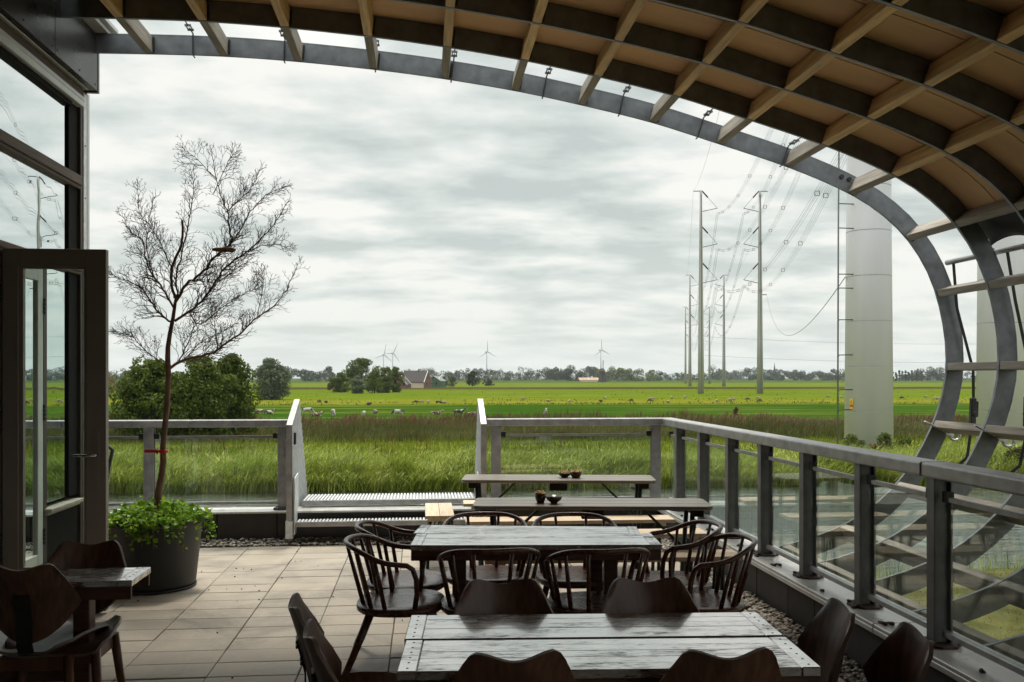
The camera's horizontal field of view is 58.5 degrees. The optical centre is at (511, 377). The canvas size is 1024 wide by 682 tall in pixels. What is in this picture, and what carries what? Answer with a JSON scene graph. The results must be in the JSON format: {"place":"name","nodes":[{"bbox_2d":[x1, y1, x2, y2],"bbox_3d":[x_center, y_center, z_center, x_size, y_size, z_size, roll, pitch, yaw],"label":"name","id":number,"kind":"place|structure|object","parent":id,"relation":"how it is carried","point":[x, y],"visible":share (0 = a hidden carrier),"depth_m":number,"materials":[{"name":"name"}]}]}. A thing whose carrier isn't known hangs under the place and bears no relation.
{"place":"outdoors","nodes":[
{"label":"outdoors","id":0,"kind":"place"},
{"bbox_2d":[0,541,852,681],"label":"terrace floor","id":1,"kind":"structure","parent":0,"point":[172,637],"depth_m":6.24,"materials":[{"name":"tile"}]},
{"bbox_2d":[0,563,108,681],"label":"shell chair","id":2,"kind":"object","parent":1,"relation":"on","point":[40,602],"visible":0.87,"depth_m":3.94,"materials":[{"name":"brown wood"}]},
{"bbox_2d":[0,0,117,610],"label":"glazed pavilion","id":3,"kind":"structure","parent":1,"relation":"on","point":[54,381],"depth_m":6.92,"materials":[{"name":"black paint"}]},
{"bbox_2d":[0,55,65,166],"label":"window pane","id":4,"kind":"structure","parent":3,"relation":"in","point":[29,113],"depth_m":6.93,"materials":[{"name":"clear glass"}]},
{"bbox_2d":[0,149,65,248],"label":"window pane","id":5,"kind":"structure","parent":3,"relation":"in","point":[32,202],"depth_m":6.91,"materials":[{"name":"clear glass"}]},
{"bbox_2d":[26,269,45,565],"bbox_3d":[-3.612,0.370,6.774,0.066,2.440,0.625,0,0,-6],"label":"door leaf","id":6,"kind":"structure","parent":3,"relation":"in","point":[35,302],"depth_m":6.96,"materials":[{"name":"grey paint"}]},
{"bbox_2d":[0,248,108,610],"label":"door","id":7,"kind":"structure","parent":3,"relation":"in","point":[94,263],"depth_m":6.36,"materials":[{"name":"black paint"}]},
{"bbox_2d":[47,269,66,502],"bbox_3d":[-3.690,0.045,7.382,0.012,1.890,0.470,0,0,-6],"label":"window pane","id":8,"kind":"structure","parent":3,"relation":"in","point":[56,279],"depth_m":7.40,"materials":[{"name":"clear glass"}]},
{"bbox_2d":[66,103,77,496],"bbox_3d":[-3.742,-0.710,7.703,0.088,3.400,0.200,0,0,-6],"label":"window frame","id":9,"kind":"structure","parent":3,"relation":"in","point":[71,111],"depth_m":7.67,"materials":[{"name":"black paint"}]},
{"bbox_2d":[60,0,1023,663],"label":"roof canopy","id":10,"kind":"object","parent":3,"relation":"attached to","point":[924,98],"visible":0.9,"depth_m":7.21,"materials":[{"name":"metal"}]},
{"bbox_2d":[924,421,960,440],"bbox_3d":[4.033,0.500,8.557,0.356,0.197,0.045,0,0,-6],"label":"shackle","id":11,"kind":"object","parent":10,"relation":"attached to","point":[950,435],"visible":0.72,"depth_m":8.55,"materials":[{"name":"metal"}]},
{"bbox_2d":[952,264,978,463],"bbox_3d":[4.208,-0.074,8.569,0.339,2.030,0.070,0,0,-6],"label":"ratchet strap","id":12,"kind":"object","parent":10,"relation":"attached to","point":[973,407],"visible":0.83,"depth_m":8.57,"materials":[{"name":"fabric"}]},
{"bbox_2d":[974,425,1014,447],"bbox_3d":[4.109,0.500,7.776,0.356,0.197,0.045,0,0,-6],"label":"shackle","id":13,"kind":"object","parent":10,"relation":"attached to","point":[1004,441],"visible":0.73,"depth_m":7.77,"materials":[{"name":"metal"}]},
{"bbox_2d":[1006,252,1023,472],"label":"ratchet strap","id":14,"kind":"object","parent":10,"relation":"attached to","point":[1018,466],"visible":0.82,"depth_m":7.78,"materials":[{"name":"fabric"}]},
{"bbox_2d":[4,540,126,681],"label":"shell chair","id":15,"kind":"object","parent":1,"relation":"on","point":[77,555],"visible":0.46,"depth_m":4.37,"materials":[{"name":"brown wood"}]},
{"bbox_2d":[0,567,150,681],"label":"plank table","id":16,"kind":"object","parent":1,"relation":"on","point":[90,585],"visible":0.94,"depth_m":4.14,"materials":[{"name":"wood"}]},
{"bbox_2d":[109,511,205,594],"bbox_3d":[-2.814,1.377,7.221,0.756,0.545,0.756,0,0,-6],"label":"plant pot","id":17,"kind":"object","parent":1,"relation":"on","point":[173,569],"visible":0.6,"depth_m":6.95,"materials":[{"name":"black plastic"}]},
{"bbox_2d":[109,494,217,551],"bbox_3d":[-2.814,1.125,7.185,0.888,0.417,0.876,0,0,44],"label":"trailing plant","id":18,"kind":"object","parent":17,"relation":"in","point":[144,508],"visible":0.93,"depth_m":7.02,"materials":[{"name":"green plant"}]},
{"bbox_2d":[109,135,309,516],"bbox_3d":[-2.445,-0.389,7.293,1.578,3.141,0.933,0,0,-6],"label":"bare tree","id":19,"kind":"object","parent":17,"relation":"on","point":[162,466],"visible":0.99,"depth_m":7.25,"materials":[{"name":"brown plant"}]},
{"bbox_2d":[144,449,167,457],"bbox_3d":[-2.802,0.597,7.215,0.168,0.069,0.089,0,0,-6],"label":"red ribbon","id":20,"kind":"object","parent":19,"relation":"attached to","point":[156,451],"visible":1,"depth_m":7.19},
{"bbox_2d":[212,247,235,251],"bbox_3d":[-2.286,-1.017,7.257,0.184,0.040,0.040,0,0,-28],"label":"driftwood piece","id":21,"kind":"object","parent":19,"relation":"on","point":[226,249],"visible":0.97,"depth_m":7.25,"materials":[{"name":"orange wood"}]},
{"bbox_2d":[303,619,341,681],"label":"shell chair","id":22,"kind":"object","parent":1,"relation":"on","point":[326,662],"visible":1,"depth_m":2.88,"materials":[{"name":"brown wood"}]},
{"bbox_2d":[288,593,397,681],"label":"shell chair","id":23,"kind":"object","parent":1,"relation":"on","point":[301,614],"visible":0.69,"depth_m":3.36,"materials":[{"name":"brown wood"}]},
{"bbox_2d":[342,533,443,673],"bbox_3d":[-0.649,1.259,4.932,0.574,0.795,0.550,0,0,-2],"label":"spindle armchair","id":24,"kind":"object","parent":1,"relation":"on","point":[392,602],"visible":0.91,"depth_m":4.77,"materials":[{"name":"wood"}]},
{"bbox_2d":[353,520,443,644],"bbox_3d":[-0.677,1.259,5.431,0.574,0.795,0.550,0,0,-4],"label":"spindle armchair","id":25,"kind":"object","parent":1,"relation":"on","point":[404,579],"visible":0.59,"depth_m":5.43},
{"bbox_2d":[425,503,453,568],"bbox_3d":[-0.652,1.413,8.175,0.248,0.476,0.800,0,0,-6],"label":"bench","id":26,"kind":"object","parent":1,"relation":"on","point":[439,512],"visible":0.63,"depth_m":7.96,"materials":[{"name":"brown wood"}]},
{"bbox_2d":[442,511,527,584],"bbox_3d":[-0.164,1.259,5.643,0.550,0.795,0.574,0,0,-6],"label":"spindle armchair","id":27,"kind":"object","parent":1,"relation":"on","point":[495,573],"visible":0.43,"depth_m":5.70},
{"bbox_2d":[436,547,540,614],"bbox_3d":[-0.124,1.259,4.839,0.550,0.795,0.574,0,0,-7],"label":"spindle armchair","id":28,"kind":"object","parent":1,"relation":"on","point":[449,604],"visible":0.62,"depth_m":4.69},
{"bbox_2d":[453,579,553,614],"bbox_3d":[-0.024,1.224,3.389,0.453,0.859,0.501,0,0,-3],"label":"shell chair","id":29,"kind":"object","parent":1,"relation":"on","point":[485,597],"visible":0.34,"depth_m":3.59,"materials":[{"name":"brown wood"}]},
{"bbox_2d":[451,649,575,681],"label":"shell chair","id":30,"kind":"object","parent":1,"relation":"on","point":[550,665],"visible":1,"depth_m":2.65,"materials":[{"name":"brown wood"}]},
{"bbox_2d":[413,525,640,593],"bbox_3d":[0.091,1.274,5.402,1.310,0.752,0.340,0,0,3],"label":"plank table","id":31,"kind":"object","parent":1,"relation":"on","point":[596,566],"visible":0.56,"depth_m":5.38,"materials":[{"name":"wood"}]},
{"bbox_2d":[200,536,866,681],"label":"pebbles","id":32,"kind":"object","parent":1,"relation":"on","point":[780,622],"visible":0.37,"depth_m":6.76,"materials":[{"name":"gravel"}]},
{"bbox_2d":[410,533,661,613],"bbox_3d":[0.129,1.274,5.094,1.355,0.752,0.395,0,0,-1],"label":"plank table","id":33,"kind":"object","parent":1,"relation":"on","point":[427,547],"visible":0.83,"depth_m":4.96,"materials":[{"name":"wood"}]},
{"bbox_2d":[463,500,633,526],"bbox_3d":[0.407,1.413,8.701,1.740,0.476,0.248,0,0,-4],"label":"bench","id":34,"kind":"object","parent":1,"relation":"on","point":[468,503],"visible":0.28,"depth_m":8.60,"materials":[{"name":"brown wood"}]},
{"bbox_2d":[461,474,655,568],"bbox_3d":[0.409,1.268,8.113,1.690,0.767,0.460,0,0,2],"label":"folding table","id":35,"kind":"object","parent":1,"relation":"on","point":[559,483],"visible":0.8,"depth_m":7.94,"materials":[{"name":"black paint"}]},
{"bbox_2d":[569,469,581,477],"bbox_3d":[0.564,0.845,8.073,0.116,0.077,0.116,0,0,-6],"label":"bowl","id":36,"kind":"object","parent":35,"relation":"on","point":[574,473],"visible":1,"depth_m":8.04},
{"bbox_2d":[465,515,674,570],"bbox_3d":[0.480,1.413,7.643,1.740,0.476,0.248,0,0,-4],"label":"bench","id":37,"kind":"object","parent":1,"relation":"on","point":[662,520],"visible":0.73,"depth_m":7.57,"materials":[{"name":"brown wood"}]},
{"bbox_2d":[531,512,618,596],"bbox_3d":[0.392,1.259,5.617,0.550,0.795,0.574,0,0,-4],"label":"spindle armchair","id":38,"kind":"object","parent":1,"relation":"on","point":[577,577],"visible":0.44,"depth_m":5.69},
{"bbox_2d":[473,498,712,571],"bbox_3d":[0.561,1.268,6.505,1.660,0.767,0.440,0,0,1],"label":"folding table","id":39,"kind":"object","parent":1,"relation":"on","point":[695,507],"visible":0.77,"depth_m":6.38,"materials":[{"name":"black paint"}]},
{"bbox_2d":[534,490,545,502],"bbox_3d":[0.201,0.840,6.452,0.086,0.089,0.089,0,0,-6],"label":"bowl","id":40,"kind":"object","parent":39,"relation":"on","point":[540,497],"visible":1,"depth_m":6.42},
{"bbox_2d":[545,495,562,503],"bbox_3d":[0.295,0.858,6.429,0.124,0.052,0.124,0,0,-6],"label":"bowl","id":41,"kind":"object","parent":39,"relation":"on","point":[553,499],"visible":1,"depth_m":6.40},
{"bbox_2d":[404,612,782,645],"bbox_3d":[0.283,1.274,3.328,1.320,0.752,0.355,0,0,-2],"label":"plank table","id":42,"kind":"object","parent":1,"relation":"on","point":[590,626],"visible":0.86,"depth_m":3.31,"materials":[{"name":"wood"}]},
{"bbox_2d":[544,548,649,613],"bbox_3d":[0.449,1.259,4.835,0.550,0.795,0.574,0,0,-8],"label":"spindle armchair","id":43,"kind":"object","parent":1,"relation":"on","point":[588,601],"visible":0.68,"depth_m":4.72,"materials":[{"name":"wood"}]},
{"bbox_2d":[397,637,820,681],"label":"plank table","id":44,"kind":"object","parent":1,"relation":"on","point":[620,660],"visible":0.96,"depth_m":2.97,"materials":[{"name":"wood"}]},
{"bbox_2d":[484,549,742,590],"bbox_3d":[0.663,1.413,6.073,1.700,0.476,0.248,0,0,-4],"label":"bench","id":45,"kind":"object","parent":1,"relation":"on","point":[681,555],"visible":0.3,"depth_m":6.03,"materials":[{"name":"brown wood"}]},
{"bbox_2d":[601,577,699,613],"bbox_3d":[0.551,1.224,3.415,0.454,0.859,0.501,0,0,-4],"label":"shell chair","id":46,"kind":"object","parent":1,"relation":"on","point":[663,595],"visible":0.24,"depth_m":3.62,"materials":[{"name":"brown wood"}]},
{"bbox_2d":[638,528,706,570],"bbox_3d":[0.628,1.413,6.954,1.700,0.476,0.248,0,0,-4],"label":"bench","id":47,"kind":"object","parent":1,"relation":"on","point":[699,532],"visible":0.2,"depth_m":6.93,"materials":[{"name":"brown wood"}]},
{"bbox_2d":[632,519,722,588],"bbox_3d":[0.985,1.259,5.421,0.574,0.795,0.550,0,0,-4],"label":"spindle armchair","id":48,"kind":"object","parent":1,"relation":"on","point":[662,573],"visible":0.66,"depth_m":5.45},
{"bbox_2d":[668,533,756,612],"bbox_3d":[1.057,1.259,4.944,0.574,0.795,0.550,0,0,-3],"label":"spindle armchair","id":49,"kind":"object","parent":1,"relation":"on","point":[715,600],"visible":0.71,"depth_m":4.86,"materials":[{"name":"wood"}]},
{"bbox_2d":[659,647,782,681],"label":"shell chair","id":50,"kind":"object","parent":1,"relation":"on","point":[760,664],"visible":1,"depth_m":2.68,"materials":[{"name":"brown wood"}]},
{"bbox_2d":[797,597,855,681],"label":"shell chair","id":51,"kind":"object","parent":1,"relation":"on","point":[823,637],"visible":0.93,"depth_m":3.26,"materials":[{"name":"brown wood"}]},
{"bbox_2d":[657,510,1023,681],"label":"parapet wall","id":52,"kind":"structure","parent":1,"relation":"attached to","point":[774,582],"depth_m":5.60,"materials":[{"name":"metal"}]},
{"bbox_2d":[663,418,1023,676],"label":"railing","id":53,"kind":"object","parent":52,"relation":"on","point":[942,478],"visible":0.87,"depth_m":5.37,"materials":[{"name":"metal"}]},
{"bbox_2d":[863,621,933,681],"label":"shell chair","id":54,"kind":"object","parent":1,"relation":"on","point":[903,651],"visible":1,"depth_m":2.95,"materials":[{"name":"brown wood"}]},
{"bbox_2d":[431,374,445,386],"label":"barn","id":55,"kind":"structure","parent":0,"point":[438,381],"depth_m":463.36,"materials":[{"name":"green wood"}]},
{"bbox_2d":[88,19,976,377],"label":"sky","id":56,"kind":"structure","parent":0,"point":[441,220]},
{"bbox_2d":[109,378,975,492],"bbox_3d":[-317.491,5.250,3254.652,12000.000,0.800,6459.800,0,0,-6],"label":"meadow ground","id":57,"kind":"structure","parent":0,"point":[790,388],"depth_m":193.30,"materials":[{"name":"plant"}]},
{"bbox_2d":[109,356,192,441],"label":"alder bush","id":58,"kind":"object","parent":57,"relation":"on","point":[147,383],"visible":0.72,"depth_m":69.73,"materials":[{"name":"green plant"}]},
{"bbox_2d":[156,355,238,439],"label":"alder bush","id":59,"kind":"object","parent":57,"relation":"on","point":[202,394],"visible":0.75,"depth_m":70.59,"materials":[{"name":"green plant"}]},
{"bbox_2d":[208,353,262,435],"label":"alder bush","id":60,"kind":"object","parent":57,"relation":"on","point":[244,404],"visible":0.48,"depth_m":74.25,"materials":[{"name":"green plant"}]},
{"bbox_2d":[253,357,292,399],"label":"willow tree","id":61,"kind":"object","parent":57,"relation":"on","point":[271,381],"visible":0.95,"depth_m":199.05,"materials":[{"name":"green plant"}]},
{"bbox_2d":[280,366,336,381],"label":"woodland","id":62,"kind":"object","parent":57,"relation":"on","point":[309,376],"visible":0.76,"depth_m":1136.98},
{"bbox_2d":[326,372,352,391],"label":"farm tree","id":63,"kind":"object","parent":57,"relation":"on","point":[337,383],"visible":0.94,"depth_m":299.77,"materials":[{"name":"green plant"}]},
{"bbox_2d":[348,375,365,393],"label":"pale willow","id":64,"kind":"object","parent":57,"relation":"on","point":[359,385],"visible":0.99,"depth_m":275.54,"materials":[{"name":"green plant"}]},
{"bbox_2d":[341,358,381,389],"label":"farm tree","id":65,"kind":"object","parent":57,"relation":"on","point":[358,366],"visible":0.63,"depth_m":351.37,"materials":[{"name":"green plant"}]},
{"bbox_2d":[365,370,383,392],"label":"farm tree","id":66,"kind":"object","parent":57,"relation":"on","point":[374,375],"visible":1,"depth_m":282.99,"materials":[{"name":"green plant"}]},
{"bbox_2d":[379,366,393,392],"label":"farm tree","id":67,"kind":"object","parent":57,"relation":"on","point":[386,382],"visible":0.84,"depth_m":291.51,"materials":[{"name":"green plant"}]},
{"bbox_2d":[391,366,403,391],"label":"farm tree","id":68,"kind":"object","parent":57,"relation":"on","point":[396,375],"visible":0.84,"depth_m":300.79,"materials":[{"name":"green plant"}]},
{"bbox_2d":[397,375,411,387],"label":"farmhouse wing","id":69,"kind":"structure","parent":57,"relation":"on","point":[406,384],"depth_m":408.61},
{"bbox_2d":[401,369,431,387],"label":"farmhouse","id":70,"kind":"object","parent":57,"relation":"on","point":[419,379],"visible":0.69,"depth_m":425.01,"materials":[{"name":"grey brick"}]},
{"bbox_2d":[379,366,559,380],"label":"woodland","id":71,"kind":"object","parent":57,"relation":"on","point":[457,374],"visible":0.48,"depth_m":1505.51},
{"bbox_2d":[466,370,480,385],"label":"lone tree","id":72,"kind":"object","parent":57,"relation":"on","point":[472,375],"visible":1,"depth_m":513.71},
{"bbox_2d":[114,430,944,460],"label":"dock stalks","id":73,"kind":"object","parent":57,"relation":"on","point":[376,445],"visible":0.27,"depth_m":62.04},
{"bbox_2d":[109,388,971,405],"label":"pasture tussocks","id":74,"kind":"object","parent":57,"relation":"on","point":[599,403],"visible":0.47,"depth_m":176.29,"materials":[{"name":"green plant"}]},
{"bbox_2d":[109,409,973,443],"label":"sedge belt","id":75,"kind":"object","parent":57,"relation":"on","point":[399,431],"visible":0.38,"depth_m":76.24,"materials":[{"name":"plant"}]},
{"bbox_2d":[109,408,968,436],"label":"sedge heads","id":76,"kind":"object","parent":75,"relation":"attached to","point":[708,417],"visible":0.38,"depth_m":92.71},
{"bbox_2d":[541,365,598,380],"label":"woodland","id":77,"kind":"object","parent":57,"relation":"on","point":[566,373],"visible":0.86,"depth_m":1265.90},
{"bbox_2d":[598,360,613,381],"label":"windmill","id":78,"kind":"object","parent":57,"relation":"on","point":[602,376],"visible":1,"depth_m":960.61},
{"bbox_2d":[594,366,662,380],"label":"woodland","id":79,"kind":"object","parent":57,"relation":"on","point":[625,374],"visible":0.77,"depth_m":1224.94,"materials":[{"name":"green plant"}]},
{"bbox_2d":[645,370,730,379],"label":"woodland","id":80,"kind":"object","parent":57,"relation":"on","point":[681,375],"visible":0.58,"depth_m":1538.11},
{"bbox_2d":[684,307,691,383],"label":"power pole","id":81,"kind":"object","parent":57,"relation":"on","point":[685,371],"visible":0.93,"depth_m":730.40,"materials":[{"name":"grey metal"}]},
{"bbox_2d":[688,275,698,385],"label":"power pole","id":82,"kind":"object","parent":57,"relation":"on","point":[689,364],"visible":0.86,"depth_m":503.40,"materials":[{"name":"grey metal"}]},
{"bbox_2d":[693,190,716,393],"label":"power pole","id":83,"kind":"object","parent":57,"relation":"on","point":[700,352],"visible":1,"depth_m":276.32,"materials":[{"name":"grey metal"}]},
{"bbox_2d":[703,307,710,383],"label":"power pole","id":84,"kind":"object","parent":57,"relation":"on","point":[709,372],"visible":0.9,"depth_m":730.26,"materials":[{"name":"grey metal"}]},
{"bbox_2d":[715,275,725,385],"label":"power pole","id":85,"kind":"object","parent":57,"relation":"on","point":[723,366],"visible":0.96,"depth_m":503.20,"materials":[{"name":"grey metal"}]},
{"bbox_2d":[705,366,763,379],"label":"woodland","id":86,"kind":"object","parent":57,"relation":"on","point":[735,375],"visible":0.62,"depth_m":2167.91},
{"bbox_2d":[743,190,767,393],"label":"power pole","id":87,"kind":"object","parent":57,"relation":"on","point":[759,348],"visible":0.96,"depth_m":276.55,"materials":[{"name":"grey metal"}]},
{"bbox_2d":[744,369,784,379],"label":"woodland","id":88,"kind":"object","parent":57,"relation":"on","point":[752,376],"visible":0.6,"depth_m":1550.48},
{"bbox_2d":[770,368,844,380],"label":"woodland","id":89,"kind":"object","parent":57,"relation":"on","point":[795,375],"visible":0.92,"depth_m":1508.03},
{"bbox_2d":[842,433,865,447],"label":"weed bush","id":90,"kind":"object","parent":57,"relation":"on","point":[852,438],"visible":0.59,"depth_m":57.13,"materials":[{"name":"green plant"}]},
{"bbox_2d":[844,155,893,448],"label":"power pole","id":91,"kind":"object","parent":57,"relation":"on","point":[868,418],"visible":0.55,"depth_m":58.94,"materials":[{"name":"grey paint"}]},
{"bbox_2d":[718,137,800,251],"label":"wire bundle","id":92,"kind":"object","parent":91,"relation":"attached to","point":[763,205],"visible":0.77,"depth_m":157.70,"materials":[{"name":"metal"}]},
{"bbox_2d":[718,154,842,292],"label":"wire bundle","id":93,"kind":"object","parent":91,"relation":"attached to","point":[788,234],"visible":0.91,"depth_m":127.39,"materials":[{"name":"metal"}]},
{"bbox_2d":[744,155,845,292],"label":"wire bundle","id":94,"kind":"object","parent":91,"relation":"attached to","point":[800,238],"visible":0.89,"depth_m":133.57,"materials":[{"name":"metal"}]},
{"bbox_2d":[837,152,853,443],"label":"cable conduit","id":95,"kind":"object","parent":91,"relation":"attached to","point":[838,354],"visible":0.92,"depth_m":59.19,"materials":[{"name":"metal"}]},
{"bbox_2d":[871,432,895,451],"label":"weed bush","id":96,"kind":"object","parent":57,"relation":"on","point":[885,438],"visible":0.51,"depth_m":52.32,"materials":[{"name":"green plant"}]},
{"bbox_2d":[896,437,919,449],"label":"weed bush","id":97,"kind":"object","parent":57,"relation":"on","point":[903,441],"visible":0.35,"depth_m":51.32,"materials":[{"name":"green plant"}]},
{"bbox_2d":[900,366,944,380],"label":"woodland","id":98,"kind":"object","parent":57,"relation":"on","point":[930,374],"visible":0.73,"depth_m":1474.63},
{"bbox_2d":[976,235,1023,446],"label":"power pole","id":99,"kind":"object","parent":57,"relation":"on","point":[986,349],"visible":0.15,"depth_m":60.94,"materials":[{"name":"grey paint"}]},
{"bbox_2d":[1000,446,1023,467],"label":"weed bush","id":100,"kind":"object","parent":57,"relation":"on","point":[1014,451],"visible":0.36,"depth_m":44.72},
{"bbox_2d":[109,433,1005,462],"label":"rough meadow grass","id":101,"kind":"structure","parent":0,"point":[443,445],"depth_m":63.95,"materials":[{"name":"plant"}]},
{"bbox_2d":[109,484,1023,578],"bbox_3d":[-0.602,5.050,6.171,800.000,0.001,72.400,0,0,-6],"label":"canal water","id":102,"kind":"structure","parent":0,"point":[835,505],"depth_m":36.09,"materials":[{"name":"liquid"}]},
{"bbox_2d":[110,504,660,544],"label":"parapet wall","id":103,"kind":"structure","parent":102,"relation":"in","point":[248,523],"depth_m":9.26,"materials":[{"name":"metal"}]},
{"bbox_2d":[109,419,287,509],"bbox_3d":[-3.874,0.884,9.187,3.272,0.913,0.194,0,0,-6],"label":"railing","id":104,"kind":"object","parent":103,"relation":"on","point":[149,436],"visible":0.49,"depth_m":9.21,"materials":[{"name":"metal"}]},
{"bbox_2d":[285,399,486,538],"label":"steel steps","id":105,"kind":"structure","parent":103,"relation":"attached to","point":[296,490],"depth_m":9.34,"materials":[{"name":"metal"}]},
{"bbox_2d":[486,418,662,497],"bbox_3d":[0.728,0.884,9.636,2.000,0.913,0.194,0,0,-6],"label":"railing","id":106,"kind":"object","parent":103,"relation":"on","point":[653,433],"visible":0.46,"depth_m":9.58,"materials":[{"name":"metal"}]},
{"bbox_2d":[109,435,1023,493],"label":"reed bed","id":107,"kind":"object","parent":102,"relation":"on","point":[435,470],"visible":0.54,"depth_m":42.44,"materials":[{"name":"green plant"}]},
{"bbox_2d":[876,543,1023,578],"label":"shore reeds","id":108,"kind":"object","parent":102,"relation":"in","point":[989,567],"visible":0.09,"depth_m":23.01,"materials":[{"name":"green plant"}]},
{"bbox_2d":[578,377,597,381],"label":"long barn","id":109,"kind":"structure","parent":0,"point":[590,379],"depth_m":1092.12,"materials":[{"name":"white brick"}]},
{"bbox_2d":[902,568,1023,639],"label":"grass bank","id":110,"kind":"structure","parent":0,"point":[995,628],"depth_m":18.00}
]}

